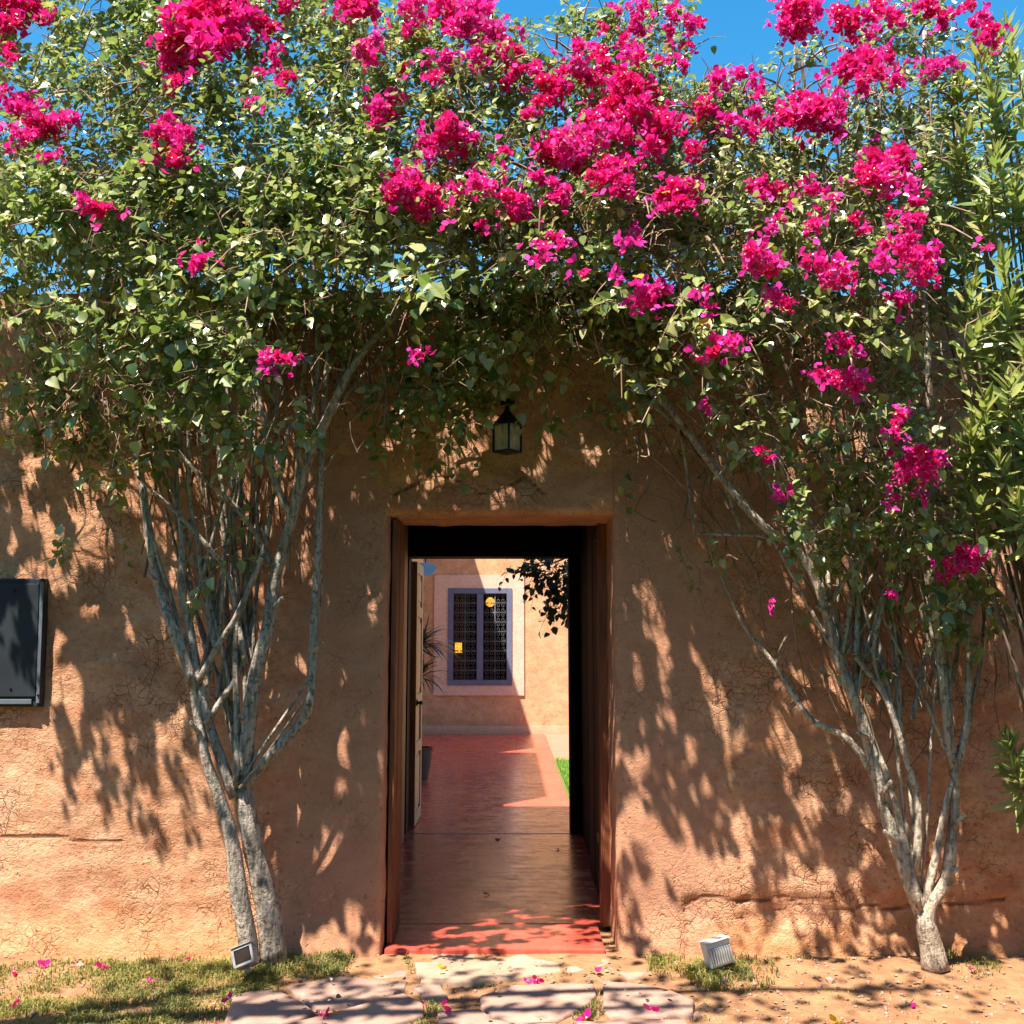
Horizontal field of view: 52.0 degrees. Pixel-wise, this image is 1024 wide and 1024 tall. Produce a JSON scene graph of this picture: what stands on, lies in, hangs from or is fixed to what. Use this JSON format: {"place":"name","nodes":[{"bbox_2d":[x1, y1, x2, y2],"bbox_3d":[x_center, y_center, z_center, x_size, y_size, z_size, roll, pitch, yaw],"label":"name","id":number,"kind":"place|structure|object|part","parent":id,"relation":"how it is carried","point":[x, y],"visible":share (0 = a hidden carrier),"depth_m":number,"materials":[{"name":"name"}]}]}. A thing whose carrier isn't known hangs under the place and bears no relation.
{"place":"outdoors","nodes":[
{"label":"outdoors","id":0,"kind":"place"},
{"bbox_2d":[224,954,693,1023],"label":"stone path","id":1,"kind":"structure","parent":0,"point":[546,1003],"depth_m":4.84,"materials":[{"name":"beige stone"}]},
{"bbox_2d":[323,1007,329,1017],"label":"fallen bract","id":2,"kind":"object","parent":1,"relation":"on","point":[327,1014],"visible":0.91,"depth_m":4.63,"materials":[{"name":"pink plant"}]},
{"bbox_2d":[438,963,446,968],"bbox_3d":[-0.349,2.249,5.192,0.050,0.023,0.027,23,-30,-21],"label":"fallen leaf","id":3,"kind":"object","parent":1,"relation":"on","point":[440,966],"visible":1,"depth_m":5.18,"materials":[{"name":"yellow plant"}]},
{"bbox_2d":[441,998,450,1013],"bbox_3d":[-0.285,2.190,4.638,0.033,0.039,0.072,-30,35,-19],"label":"fallen bract","id":4,"kind":"object","parent":1,"relation":"on","point":[446,1008],"visible":1,"depth_m":4.63,"materials":[{"name":"pink plant"}]},
{"bbox_2d":[523,977,532,984],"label":"fallen bract","id":5,"kind":"object","parent":1,"relation":"on","point":[528,981],"visible":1,"depth_m":5.08,"materials":[{"name":"pink plant"}]},
{"bbox_2d":[643,1003,659,1011],"bbox_3d":[0.614,2.153,4.573,0.079,0.036,0.043,-6,2,29],"label":"fallen bract","id":6,"kind":"object","parent":1,"relation":"on","point":[653,1008],"visible":1,"depth_m":4.57,"materials":[{"name":"pink plant"}]},
{"bbox_2d":[384,734,609,953],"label":"floor","id":7,"kind":"structure","parent":0,"point":[480,793],"depth_m":7.85,"materials":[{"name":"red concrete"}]},
{"bbox_2d":[421,614,461,780],"bbox_3d":[-1.119,2.228,12.843,1.082,2.044,1.046,0,-7,0],"label":"potted plant","id":8,"kind":"object","parent":7,"relation":"on","point":[426,758],"visible":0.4,"depth_m":12.70,"materials":[{"name":"green plant"}]},
{"bbox_2d":[0,737,1023,1023],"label":"ground","id":9,"kind":"structure","parent":0,"point":[980,997],"depth_m":5.07,"materials":[{"name":"soil"}]},
{"bbox_2d":[10,999,19,1008],"bbox_3d":[-2.272,2.256,4.789,0.064,0.029,0.035,-26,48,-37],"label":"fallen bract","id":10,"kind":"object","parent":9,"relation":"on","point":[16,1001],"visible":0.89,"depth_m":4.80,"materials":[{"name":"pink plant"}]},
{"bbox_2d":[37,959,49,966],"bbox_3d":[-2.370,2.281,5.303,0.064,0.029,0.035,5,2,-9],"label":"fallen bract","id":11,"kind":"object","parent":9,"relation":"on","point":[42,963],"visible":1,"depth_m":5.32,"materials":[{"name":"pink plant"}]},
{"bbox_2d":[96,961,110,969],"bbox_3d":[-2.045,2.272,5.268,0.082,0.037,0.044,18,3,-3],"label":"fallen bract","id":12,"kind":"object","parent":9,"relation":"on","point":[99,964],"visible":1,"depth_m":5.25,"materials":[{"name":"pink plant"}]},
{"bbox_2d":[0,949,366,1023],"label":"grass","id":13,"kind":"structure","parent":9,"relation":"on","point":[92,1010],"depth_m":5.05,"materials":[{"name":"green plant"}]},
{"bbox_2d":[221,992,232,1002],"bbox_3d":[-1.280,2.182,4.709,0.057,0.026,0.031,-33,-6,-22],"label":"fallen bract","id":14,"kind":"object","parent":13,"relation":"on","point":[229,995],"visible":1,"depth_m":4.72,"materials":[{"name":"pink plant"}]},
{"bbox_2d":[230,941,258,973],"bbox_3d":[-1.303,2.167,5.125,0.137,0.152,0.130,0,-7,0],"label":"spotlight","id":15,"kind":"object","parent":9,"relation":"on","point":[245,957],"visible":1,"depth_m":5.09,"materials":[{"name":"grey metal"}]},
{"bbox_2d":[0,0,598,966],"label":"bougainvillea","id":16,"kind":"object","parent":9,"relation":"on","point":[348,206],"visible":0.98,"depth_m":5.36,"materials":[{"name":"green plant"}]},
{"bbox_2d":[412,559,568,734],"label":"courtyard house","id":17,"kind":"structure","parent":9,"relation":"on","point":[513,672],"depth_m":19.82,"materials":[{"name":"beige paint"}]},
{"bbox_2d":[419,559,437,575],"bbox_3d":[-1.021,0.561,12.245,0.314,0.376,0.030,0,-7,0],"label":"pointed sign","id":18,"kind":"object","parent":17,"relation":"hanging from","point":[430,568],"visible":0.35,"depth_m":12.22,"materials":[{"name":"blue metal"}]},
{"bbox_2d":[455,643,461,679],"bbox_3d":[-1.123,3.593,21.919,0.222,1.713,0.222,-3,-8,22],"label":"floor lamp","id":19,"kind":"object","parent":17,"relation":"in","point":[459,646],"visible":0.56,"depth_m":21.96,"materials":[{"name":"yellow metal"}]},
{"bbox_2d":[447,588,511,684],"bbox_3d":[-0.605,2.359,19.877,1.211,1.823,0.130,0,-7,0],"label":"window","id":20,"kind":"structure","parent":17,"relation":"in","point":[451,591],"depth_m":19.83,"materials":[{"name":"purple paint"}]},
{"bbox_2d":[486,594,494,606],"bbox_3d":[-0.446,1.392,21.601,0.190,1.113,0.185,0,-7,0],"label":"hanging lamp","id":21,"kind":"object","parent":17,"relation":"hanging from","point":[489,599],"visible":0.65,"depth_m":21.48,"materials":[{"name":"yellow glass"}]},
{"bbox_2d":[404,526,589,853],"bbox_3d":[-0.185,1.030,7.859,2.470,3.250,3.247,0,-7,0],"label":"door frame","id":22,"kind":"object","parent":9,"relation":"on","point":[569,543],"visible":0.05,"depth_m":9.26,"materials":[{"name":"brown wood"}]},
{"bbox_2d":[401,526,407,844],"bbox_3d":[-0.915,1.304,8.024,0.089,2.610,1.544,0,-7,0],"label":"plank door","id":23,"kind":"structure","parent":22,"relation":"attached to","point":[404,686],"depth_m":8.65,"materials":[{"name":"red wood"}]},
{"bbox_2d":[409,561,423,826],"bbox_3d":[-0.858,1.658,9.732,0.116,2.349,0.670,0,-7,0],"label":"panelled door","id":24,"kind":"structure","parent":22,"relation":"attached to","point":[415,757],"depth_m":9.51,"materials":[{"name":"beige wood"}]},
{"bbox_2d":[498,559,567,637],"bbox_3d":[0.416,0.792,9.764,0.892,0.966,0.707,6,-9,-37],"label":"hanging vine","id":25,"kind":"object","parent":22,"relation":"hanging from","point":[535,571],"visible":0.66,"depth_m":9.72,"materials":[{"name":"green plant"}]},
{"bbox_2d":[587,526,599,897],"bbox_3d":[0.586,1.166,6.968,0.089,2.610,1.274,0,-7,0],"label":"plank door","id":26,"kind":"structure","parent":22,"relation":"attached to","point":[593,708],"depth_m":7.15,"materials":[{"name":"brown wood"}]},
{"bbox_2d":[0,288,1023,956],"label":"earth wall","id":27,"kind":"structure","parent":9,"relation":"on","point":[744,814],"depth_m":5.71,"materials":[{"name":"orange paint"}]},
{"bbox_2d":[0,578,47,706],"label":"meter cabinet","id":28,"kind":"object","parent":27,"relation":"attached to","point":[23,620],"visible":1,"depth_m":5.71,"materials":[{"name":"metal"}]},
{"bbox_3d":[-2.835,0.695,5.709,0.520,0.610,0.010,0,-7,0],"label":"door panel","id":29,"kind":"part","parent":28,"relation":"part of","materials":[{"name":"paint"}]},
{"bbox_2d":[387,519,404,943],"bbox_3d":[-0.657,1.204,5.981,0.031,2.294,0.422,0,-7,0],"label":"jamb lining","id":30,"kind":"object","parent":27,"relation":"attached to","point":[395,748],"visible":1,"depth_m":5.86,"materials":[{"name":"red wood"}]},
{"bbox_2d":[492,391,521,454],"bbox_3d":[-0.026,-0.515,5.795,0.162,0.402,0.262,0,-7,0],"label":"wall lantern","id":31,"kind":"object","parent":27,"relation":"attached to","point":[506,439],"depth_m":5.71,"materials":[{"name":"black metal"}]},
{"bbox_2d":[596,523,610,926],"bbox_3d":[0.553,1.068,6.144,0.085,2.606,0.260,0,-7,0],"label":"door post","id":32,"kind":"object","parent":27,"relation":"attached to","point":[603,746],"depth_m":6.12,"materials":[{"name":"red wood"}]},
{"bbox_2d":[0,952,1023,1023],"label":"dry litter","id":33,"kind":"object","parent":9,"relation":"on","point":[638,981],"visible":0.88,"depth_m":5.06,"materials":[{"name":"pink plant"}]},
{"bbox_2d":[1,955,1023,1023],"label":"pebbles","id":34,"kind":"object","parent":9,"relation":"on","point":[830,980],"visible":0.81,"depth_m":5.03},
{"bbox_2d":[532,975,543,983],"bbox_3d":[0.124,2.280,5.098,0.068,0.037,0.031,37,-58,-16],"label":"fallen bract","id":35,"kind":"object","parent":9,"relation":"on","point":[537,980],"visible":0.94,"depth_m":5.11,"materials":[{"name":"pink plant"}]},
{"bbox_2d":[575,1008,590,1020],"bbox_3d":[0.311,2.206,4.590,0.079,0.036,0.043,-33,-25,-8],"label":"fallen bract","id":36,"kind":"object","parent":9,"relation":"on","point":[587,1012],"visible":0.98,"depth_m":4.60,"materials":[{"name":"pink plant"}]},
{"bbox_2d":[590,967,601,971],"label":"fallen bract","id":37,"kind":"object","parent":9,"relation":"on","point":[597,969],"visible":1,"depth_m":5.20,"materials":[{"name":"pink plant"}]},
{"bbox_2d":[353,0,1023,972],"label":"bougainvillea","id":38,"kind":"object","parent":9,"relation":"on","point":[823,232],"visible":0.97,"depth_m":5.26,"materials":[{"name":"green plant"}]},
{"bbox_2d":[399,947,1003,1023],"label":"grass tufts","id":39,"kind":"object","parent":9,"relation":"on","point":[697,973],"visible":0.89,"depth_m":5.20,"materials":[{"name":"green plant"}]},
{"bbox_2d":[698,935,733,972],"bbox_3d":[1.026,2.215,5.258,0.156,0.182,0.117,2,-8,-16],"label":"spotlight","id":40,"kind":"object","parent":39,"relation":"on","point":[716,951],"visible":0.96,"depth_m":5.22,"materials":[{"name":"white metal"}]},
{"bbox_2d":[829,1014,845,1023],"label":"fallen leaf","id":41,"kind":"object","parent":9,"relation":"on","point":[832,1017],"visible":1,"depth_m":4.57,"materials":[{"name":"yellow plant"}]},
{"bbox_2d":[910,6,1023,833],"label":"oleander","id":42,"kind":"object","parent":9,"relation":"on","point":[1000,360],"visible":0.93,"depth_m":5.23,"materials":[{"name":"green plant"}]},
{"bbox_2d":[0,0,1023,295],"label":"sky","id":43,"kind":"structure","parent":0,"point":[741,23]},
{"bbox_2d":[545,734,568,760],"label":"terrace","id":44,"kind":"structure","parent":0,"point":[558,744],"depth_m":17.43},
{"bbox_2d":[555,756,568,796],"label":"courtyard lawn","id":45,"kind":"structure","parent":0,"point":[563,781],"depth_m":13.31,"materials":[{"name":"green plant"}]}
]}

